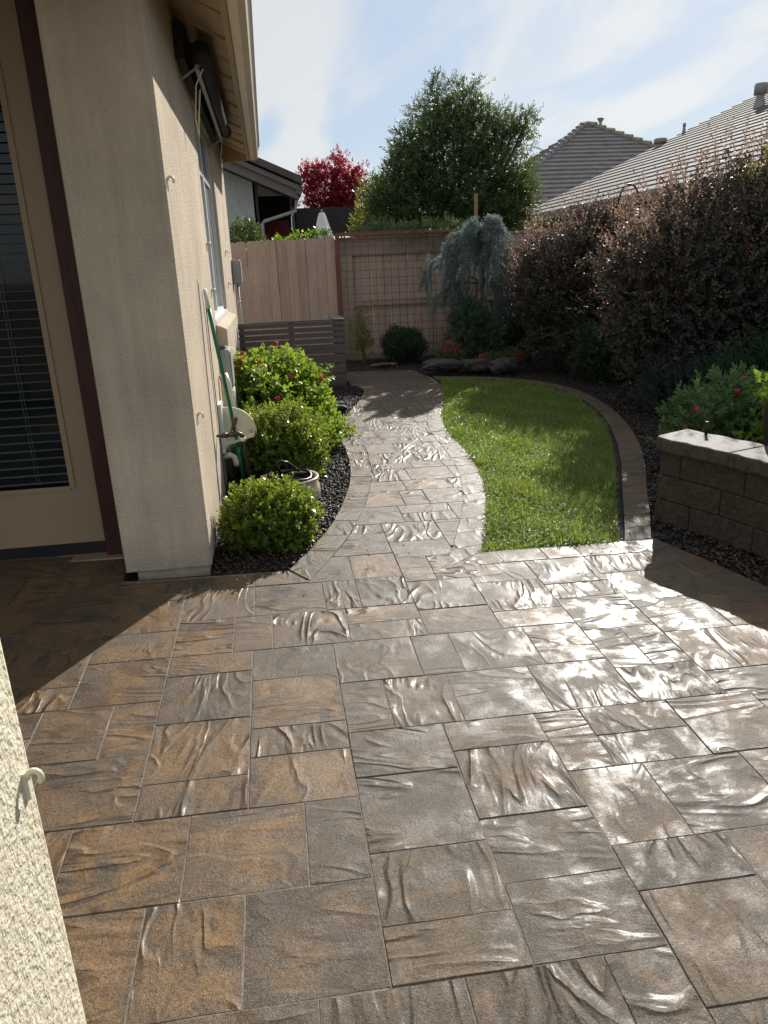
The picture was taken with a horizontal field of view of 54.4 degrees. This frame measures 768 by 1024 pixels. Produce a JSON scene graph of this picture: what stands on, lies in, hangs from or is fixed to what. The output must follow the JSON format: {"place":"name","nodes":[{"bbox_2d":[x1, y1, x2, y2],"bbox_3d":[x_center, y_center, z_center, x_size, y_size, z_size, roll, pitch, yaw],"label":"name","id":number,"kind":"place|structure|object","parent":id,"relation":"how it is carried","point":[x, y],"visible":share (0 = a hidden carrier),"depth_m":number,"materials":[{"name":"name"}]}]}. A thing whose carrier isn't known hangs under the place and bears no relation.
{"place":"outdoors","nodes":[
{"label":"outdoors","id":0,"kind":"place"},
{"bbox_2d":[0,539,767,1023],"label":"patio","id":1,"kind":"structure","parent":0,"point":[526,787],"depth_m":2.30,"materials":[{"name":"stone pavers"}]},
{"bbox_2d":[0,641,86,1023],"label":"patio post","id":2,"kind":"object","parent":1,"relation":"on","point":[38,982],"depth_m":0.77,"materials":[{"name":"beige paint"}]},
{"bbox_2d":[21,768,44,800],"bbox_3d":[-0.371,0.288,0.794,0.022,0.038,0.007,-5,18,-7],"label":"cable hook","id":3,"kind":"object","parent":2,"relation":"attached to","point":[26,775],"visible":1,"depth_m":0.79,"materials":[{"name":"beige plastic"}]},
{"bbox_2d":[255,392,757,631],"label":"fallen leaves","id":4,"kind":"object","parent":1,"relation":"on","point":[511,535],"visible":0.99,"depth_m":4.04,"materials":[{"name":"brown plant"}]},
{"bbox_2d":[289,370,500,582],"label":"path","id":5,"kind":"structure","parent":0,"point":[432,510],"depth_m":5.09,"materials":[{"name":"stone pavers"}]},
{"bbox_2d":[126,347,767,586],"bbox_3d":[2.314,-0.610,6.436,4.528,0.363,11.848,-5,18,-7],"label":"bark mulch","id":6,"kind":"object","parent":0,"point":[654,466],"visible":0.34,"depth_m":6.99,"materials":[{"name":"black gravel"}]},
{"bbox_2d":[229,214,266,265],"bbox_3d":[-2.201,-3.707,12.254,0.758,2.219,0.747,-5,18,-7],"label":"dark laurel","id":7,"kind":"object","parent":6,"relation":"on","point":[254,233],"visible":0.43,"depth_m":11.92,"materials":[{"name":"green plant"}]},
{"bbox_2d":[241,400,263,456],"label":"boxwood","id":8,"kind":"object","parent":6,"relation":"on","point":[253,408],"visible":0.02,"depth_m":5.77,"materials":[{"name":"green plant"}]},
{"bbox_2d":[214,471,325,562],"bbox_3d":[-0.651,0.034,4.304,0.648,0.537,0.690,-5,18,-7],"label":"boxwood","id":9,"kind":"object","parent":6,"relation":"on","point":[275,515],"visible":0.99,"depth_m":4.14,"materials":[{"name":"green plant"}]},
{"bbox_2d":[230,237,337,355],"bbox_3d":[-1.528,-3.206,11.390,1.646,1.800,0.059,-5,18,-7],"label":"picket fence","id":10,"kind":"object","parent":6,"relation":"on","point":[266,300],"visible":0.63,"depth_m":11.29,"materials":[{"name":"beige wood"}]},
{"bbox_2d":[231,397,336,479],"bbox_3d":[-0.766,-0.517,5.618,0.806,0.708,0.924,-5,18,-7],"label":"boxwood","id":11,"kind":"object","parent":6,"relation":"on","point":[299,441],"visible":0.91,"depth_m":5.37,"materials":[{"name":"green plant"}]},
{"bbox_2d":[231,340,344,442],"bbox_3d":[-0.947,-0.986,6.646,1.132,1.006,1.583,-5,18,-7],"label":"flowering bush","id":12,"kind":"object","parent":6,"relation":"on","point":[276,375],"visible":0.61,"depth_m":6.34,"materials":[{"name":"green plant"}]},
{"bbox_2d":[213,384,362,575],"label":"pebble mulch","id":13,"kind":"object","parent":6,"relation":"on","point":[264,556],"visible":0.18,"depth_m":5.03,"materials":[{"name":"black gravel"}]},
{"bbox_2d":[203,289,245,484],"bbox_3d":[-1.070,-0.791,5.059,0.038,1.394,0.324,2,19,14],"label":"leaning pole","id":14,"kind":"object","parent":13,"relation":"on","point":[237,448],"visible":0.83,"depth_m":4.98,"materials":[{"name":"green plastic"}]},
{"bbox_2d":[260,469,320,500],"bbox_3d":[-0.633,-0.131,5.064,0.410,0.228,0.410,-5,18,-7],"label":"hose pot","id":15,"kind":"object","parent":13,"relation":"on","point":[313,482],"visible":0.29,"depth_m":4.99,"materials":[{"name":"beige ceramic"}]},
{"bbox_2d":[326,401,347,411],"bbox_3d":[-0.538,-1.093,7.796,0.318,0.116,0.255,-5,18,-7],"label":"bed rock","id":16,"kind":"object","parent":13,"relation":"on","point":[342,406],"visible":0.34,"depth_m":7.74,"materials":[{"name":"grey stone"}]},
{"bbox_2d":[237,315,346,386],"bbox_3d":[-1.167,-1.978,9.590,1.310,0.963,0.740,-5,18,-7],"label":"slatted screen","id":17,"kind":"object","parent":6,"relation":"on","point":[338,356],"visible":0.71,"depth_m":9.20,"materials":[{"name":"grey wood"}]},
{"bbox_2d":[246,225,339,284],"bbox_3d":[-1.369,-3.381,11.609,1.556,1.995,0.454,-5,18,-7],"label":"citrus hedge","id":18,"kind":"object","parent":6,"relation":"on","point":[315,233],"visible":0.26,"depth_m":11.31,"materials":[{"name":"green plant"}]},
{"bbox_2d":[320,405,356,448],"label":"rose sprig","id":19,"kind":"object","parent":6,"relation":"on","point":[340,428],"visible":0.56,"depth_m":6.34,"materials":[{"name":"green plant"}]},
{"bbox_2d":[348,304,376,362],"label":"thin shrub","id":20,"kind":"object","parent":6,"relation":"on","point":[363,343],"visible":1,"depth_m":11.21,"materials":[{"name":"green plant"}]},
{"bbox_2d":[370,362,397,366],"bbox_3d":[0.002,-2.161,10.933,0.436,0.047,0.203,-5,18,-7],"label":"stepping stone","id":21,"kind":"object","parent":6,"relation":"on","point":[384,364],"visible":1,"depth_m":10.87,"materials":[{"name":"beige stone"}]},
{"bbox_2d":[335,228,460,354],"bbox_3d":[0.252,-3.305,11.504,1.910,1.930,0.052,-5,18,-7],"label":"garden trellis","id":22,"kind":"object","parent":6,"relation":"on","point":[339,271],"visible":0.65,"depth_m":11.31,"materials":[{"name":"metal"}]},
{"bbox_2d":[389,225,460,353],"bbox_3d":[0.673,-3.390,11.488,1.152,1.906,0.235,-5,18,-7],"label":"trellis vine","id":23,"kind":"object","parent":22,"relation":"attached to","point":[427,235],"visible":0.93,"depth_m":11.23,"materials":[{"name":"green plant"}]},
{"bbox_2d":[378,324,430,363],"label":"round shrub","id":24,"kind":"object","parent":6,"relation":"on","point":[411,342],"visible":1,"depth_m":11.10,"materials":[{"name":"green plant"}]},
{"bbox_2d":[344,211,468,327],"bbox_3d":[0.470,-3.631,11.922,2.225,2.190,0.802,-5,18,-7],"label":"hedge top","id":25,"kind":"object","parent":6,"relation":"on","point":[417,225],"visible":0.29,"depth_m":11.61,"materials":[{"name":"green plant"}]},
{"bbox_2d":[421,358,464,370],"bbox_3d":[0.789,-1.999,10.108,0.611,0.166,0.385,-5,18,-7],"label":"boulder","id":26,"kind":"object","parent":6,"relation":"on","point":[440,364],"visible":1,"depth_m":9.97,"materials":[{"name":"grey stone"}]},
{"bbox_2d":[434,338,469,370],"bbox_3d":[0.938,-2.172,10.386,0.497,0.520,0.452,2,19,13],"label":"nandina","id":27,"kind":"object","parent":6,"relation":"on","point":[447,347],"visible":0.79,"depth_m":10.30,"materials":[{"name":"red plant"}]},
{"bbox_2d":[334,229,583,360],"bbox_3d":[1.522,-3.368,11.823,4.572,1.985,0.110,-5,18,-7],"label":"fence","id":28,"kind":"object","parent":6,"relation":"on","point":[375,261],"visible":0.3,"depth_m":11.58,"materials":[{"name":"brown wood"}]},
{"bbox_2d":[417,213,514,340],"bbox_3d":[1.216,-3.154,10.712,1.525,2.104,0.855,-5,18,-7],"label":"weeping cedar","id":29,"kind":"object","parent":6,"relation":"on","point":[487,233],"visible":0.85,"depth_m":10.43,"materials":[{"name":"grey plant"}]},
{"bbox_2d":[436,291,508,359],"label":"sage shrub","id":30,"kind":"object","parent":6,"relation":"on","point":[477,332],"visible":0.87,"depth_m":10.47,"materials":[{"name":"green plant"}]},
{"bbox_2d":[457,358,490,371],"bbox_3d":[1.249,-2.000,10.119,0.524,0.179,0.369,3,19,15],"label":"boulder","id":31,"kind":"object","parent":6,"relation":"on","point":[477,365],"visible":0.79,"depth_m":9.97,"materials":[{"name":"grey stone"}]},
{"bbox_2d":[474,193,477,309],"bbox_3d":[1.344,-3.361,10.889,0.050,2.370,0.050,-5,18,-7],"label":"wooden stake","id":32,"kind":"object","parent":6,"relation":"on","point":[476,213],"visible":0.29,"depth_m":10.59,"materials":[{"name":"brown wood"}]},
{"bbox_2d":[476,345,528,373],"bbox_3d":[1.588,-2.056,10.172,0.809,0.427,0.473,-5,18,-7],"label":"nandina","id":33,"kind":"object","parent":6,"relation":"on","point":[490,356],"visible":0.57,"depth_m":10.09,"materials":[{"name":"green plant"}]},
{"bbox_2d":[486,356,519,373],"bbox_3d":[1.603,-1.973,10.016,0.458,0.203,0.351,-17,23,-38],"label":"boulder","id":34,"kind":"object","parent":6,"relation":"on","point":[504,364],"visible":1,"depth_m":9.89,"materials":[{"name":"grey stone"}]},
{"bbox_2d":[482,296,553,359],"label":"dark shrub","id":35,"kind":"object","parent":6,"relation":"on","point":[516,333],"visible":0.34,"depth_m":11.24,"materials":[{"name":"green plant"}]},
{"bbox_2d":[433,376,650,540],"bbox_3d":[1.740,-0.858,7.132,1.495,0.140,6.083,-4,18,-6],"label":"lawn edging","id":36,"kind":"object","parent":6,"relation":"on","point":[636,512],"visible":0.84,"depth_m":5.66,"materials":[{"name":"concrete"},{"name":"stone"}]},
{"bbox_2d":[496,175,690,373],"bbox_3d":[2.935,-3.007,10.025,2.796,2.720,2.264,-5,18,-7],"label":"purple shrub","id":37,"kind":"object","parent":6,"relation":"on","point":[542,295],"visible":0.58,"depth_m":9.70,"materials":[{"name":"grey plant"}]},
{"bbox_2d":[562,312,668,385],"bbox_3d":[3.047,-2.033,9.226,1.679,1.125,0.947,-2,18,2],"label":"grey shrub","id":38,"kind":"object","parent":6,"relation":"on","point":[587,365],"visible":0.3,"depth_m":9.17,"materials":[{"name":"green plant"}]},
{"bbox_2d":[612,183,639,367],"bbox_3d":[2.879,-2.750,9.022,0.332,2.250,0.022,-5,18,-7],"label":"shepherd hook","id":39,"kind":"object","parent":6,"relation":"on","point":[634,186],"visible":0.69,"depth_m":8.72,"materials":[{"name":"metal"}]},
{"bbox_2d":[565,111,767,413],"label":"purple shrub","id":40,"kind":"object","parent":6,"relation":"on","point":[704,287],"visible":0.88,"depth_m":7.22,"materials":[{"name":"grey plant"}]},
{"bbox_2d":[622,327,736,417],"bbox_3d":[3.004,-1.321,7.423,1.227,1.000,0.888,-12,20,-26],"label":"lavender","id":41,"kind":"object","parent":6,"relation":"on","point":[649,382],"visible":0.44,"depth_m":7.27,"materials":[{"name":"grey plant"}]},
{"bbox_2d":[638,361,767,442],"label":"rose bush","id":42,"kind":"object","parent":6,"relation":"on","point":[724,406],"visible":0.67,"depth_m":5.31,"materials":[{"name":"green plant"}]},
{"bbox_2d":[655,429,767,560],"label":"block wall","id":43,"kind":"structure","parent":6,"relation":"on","point":[713,486],"depth_m":4.18,"materials":[{"name":"concrete"}]},
{"bbox_2d":[704,421,708,434],"bbox_3d":[1.905,-0.483,4.415,0.027,0.104,0.028,-5,18,-7],"label":"stake light","id":44,"kind":"object","parent":43,"relation":"on","point":[706,427],"visible":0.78,"depth_m":4.40,"materials":[{"name":"metal"}]},
{"bbox_2d":[763,399,767,445],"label":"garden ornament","id":45,"kind":"object","parent":43,"relation":"on","point":[765,427],"visible":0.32,"depth_m":4.21,"materials":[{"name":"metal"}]},
{"bbox_2d":[675,325,767,417],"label":"rosemary","id":46,"kind":"object","parent":6,"relation":"on","point":[726,364],"visible":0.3,"depth_m":6.77,"materials":[{"name":"green plant"}]},
{"bbox_2d":[695,540,763,580],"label":"straw litter","id":47,"kind":"object","parent":6,"relation":"on","point":[733,556],"visible":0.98,"depth_m":3.95,"materials":[{"name":"brown plant"}]},
{"bbox_2d":[721,369,767,443],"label":"broad bush","id":48,"kind":"object","parent":6,"relation":"on","point":[756,413],"visible":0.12,"depth_m":5.38,"materials":[{"name":"green plant"}]},
{"bbox_2d":[730,368,767,444],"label":"young bush","id":49,"kind":"object","parent":6,"relation":"on","point":[762,394],"visible":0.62,"depth_m":4.90,"materials":[{"name":"green plant"}]},
{"bbox_2d":[252,0,767,263],"label":"sky","id":50,"kind":"structure","parent":0,"point":[329,73],"materials":[{"name":"blue"}]},
{"bbox_2d":[432,377,621,552],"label":"lawn","id":51,"kind":"structure","parent":0,"point":[527,500],"depth_m":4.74,"materials":[{"name":"plant"}]},
{"bbox_2d":[420,121,654,293],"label":"house","id":52,"kind":"structure","parent":0,"point":[582,152],"depth_m":27.60,"materials":[{"name":"grey tile"}]},
{"bbox_2d":[597,117,603,124],"bbox_3d":[8.496,-15.283,29.294,0.277,0.320,0.277,2,19,14],"label":"ridge cap vent","id":53,"kind":"object","parent":52,"relation":"on","point":[600,120],"visible":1,"depth_m":29.21,"materials":[{"name":"metal"}]},
{"bbox_3d":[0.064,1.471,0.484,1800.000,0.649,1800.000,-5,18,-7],"label":"ground","id":54,"kind":"structure","parent":0,"visible":0},
{"bbox_2d":[0,0,259,579],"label":"house","id":55,"kind":"structure","parent":54,"relation":"on","point":[111,267],"depth_m":3.68,"materials":[{"name":"beige paint"}]},
{"bbox_2d":[0,0,104,548],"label":"door","id":56,"kind":"structure","parent":55,"relation":"in","point":[48,491],"depth_m":3.84,"materials":[{"name":"paint"}]},
{"bbox_2d":[166,175,174,190],"bbox_3d":[-0.965,-1.490,3.384,0.037,0.068,0.013,-5,18,-7],"label":"cable hook","id":57,"kind":"object","parent":55,"relation":"attached to","point":[171,177],"visible":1,"depth_m":3.38,"materials":[{"name":"beige plastic"}]},
{"bbox_2d":[197,411,203,424],"bbox_3d":[-0.931,-0.477,3.790,0.037,0.068,0.013,-5,18,-7],"label":"cable hook","id":58,"kind":"object","parent":55,"relation":"attached to","point":[201,413],"visible":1,"depth_m":3.78,"materials":[{"name":"beige plastic"}]},
{"bbox_2d":[171,22,230,174],"bbox_3d":[-1.301,-2.935,5.675,0.201,0.565,2.950,-5,18,-7],"label":"window awning","id":59,"kind":"object","parent":55,"relation":"attached to","point":[199,77],"depth_m":4.76,"materials":[{"name":"metal"}]},
{"bbox_2d":[193,111,227,323],"bbox_3d":[-1.474,-2.413,6.232,0.095,1.530,1.788,-5,18,-7],"label":"window","id":60,"kind":"structure","parent":55,"relation":"in","point":[202,151],"depth_m":6.72,"materials":[{"name":"white plastic"}]},
{"bbox_2d":[219,347,236,407],"bbox_3d":[-1.217,-1.036,5.838,0.087,0.480,0.260,-5,18,-7],"label":"irrigation controller","id":61,"kind":"object","parent":55,"relation":"attached to","point":[226,357],"visible":0.68,"depth_m":5.70,"materials":[{"name":"grey paint"}]},
{"bbox_2d":[219,373,239,474],"bbox_3d":[-1.152,-0.610,5.593,0.089,0.860,0.070,-5,18,-7],"label":"cream downpipe","id":62,"kind":"object","parent":55,"relation":"attached to","point":[229,385],"visible":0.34,"depth_m":5.49,"materials":[{"name":"plastic"}]},
{"bbox_2d":[216,416,244,437],"bbox_3d":[-0.999,-0.542,4.842,0.180,0.149,0.036,-5,18,-7],"label":"hose bib","id":63,"kind":"object","parent":55,"relation":"attached to","point":[234,433],"visible":1,"depth_m":4.84,"materials":[{"name":"gold metal"}]},
{"bbox_2d":[241,437,312,484],"bbox_3d":[-0.677,-0.314,4.967,0.318,0.414,0.414,15,25,42],"label":"garden hose","id":64,"kind":"object","parent":63,"relation":"hanging from","point":[279,472],"visible":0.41,"depth_m":4.97,"materials":[{"name":"black rubber"}]},
{"bbox_2d":[217,401,256,453],"bbox_3d":[-1.022,-0.606,5.242,0.246,0.340,0.180,-5,18,-7],"label":"hose hanger","id":65,"kind":"object","parent":55,"relation":"attached to","point":[245,423],"visible":0.92,"depth_m":5.25,"materials":[{"name":"beige plastic"}]},
{"bbox_2d":[231,260,242,322],"bbox_3d":[-1.767,-2.349,9.296,0.109,1.500,0.250,-5,18,-7],"label":"meter box","id":66,"kind":"object","parent":55,"relation":"attached to","point":[237,272],"visible":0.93,"depth_m":9.01,"materials":[{"name":"grey paint"}]},
{"bbox_2d":[223,157,302,335],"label":"grey house","id":67,"kind":"structure","parent":54,"relation":"on","point":[265,194],"depth_m":15.49,"materials":[{"name":"paint"}]},
{"bbox_2d":[314,209,334,255],"bbox_3d":[-1.081,-4.273,13.963,0.448,2.580,0.388,-5,18,-7],"label":"closed umbrella","id":68,"kind":"object","parent":54,"relation":"on","point":[322,220],"visible":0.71,"depth_m":13.56,"materials":[{"name":"white fabric"}]},
{"bbox_2d":[291,144,370,237],"bbox_3d":[-1.335,-7.730,20.634,2.425,4.478,1.532,-5,18,-7],"label":"red maple","id":69,"kind":"object","parent":54,"relation":"on","point":[337,192],"visible":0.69,"depth_m":20.05,"materials":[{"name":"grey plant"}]},
{"bbox_2d":[290,206,372,319],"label":"house","id":70,"kind":"structure","parent":54,"relation":"on","point":[305,219],"depth_m":17.74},
{"bbox_2d":[346,169,391,274],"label":"yellow shrub","id":71,"kind":"object","parent":54,"relation":"on","point":[361,216],"visible":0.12,"depth_m":15.86,"materials":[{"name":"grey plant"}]},
{"bbox_2d":[352,65,548,235],"bbox_3d":[1.370,-6.134,14.948,4.083,5.086,2.819,-5,18,-7],"label":"evergreen tree","id":72,"kind":"object","parent":54,"relation":"on","point":[432,195],"visible":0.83,"depth_m":14.37,"materials":[{"name":"green plant"}]},
{"bbox_2d":[520,94,767,229],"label":"neighbour house","id":73,"kind":"structure","parent":54,"relation":"on","point":[698,137],"depth_m":16.18,"materials":[{"name":"tile"}]},
{"bbox_2d":[654,137,666,146],"bbox_3d":[7.322,-9.732,19.796,0.340,0.330,0.335,-5,18,-7],"label":"roof vent","id":74,"kind":"object","parent":73,"relation":"on","point":[658,142],"visible":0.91,"depth_m":19.65,"materials":[{"name":"metal"}]},
{"bbox_2d":[682,123,685,132],"bbox_3d":[7.985,-10.140,19.875,0.108,0.400,0.105,-5,18,-7],"label":"roof vent","id":75,"kind":"object","parent":73,"relation":"on","point":[684,128],"visible":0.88,"depth_m":19.83,"materials":[{"name":"metal"}]},
{"bbox_2d":[753,82,767,108],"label":"roof vent","id":76,"kind":"object","parent":73,"relation":"on","point":[760,90],"visible":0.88,"depth_m":16.92,"materials":[{"name":"metal"}]}
]}

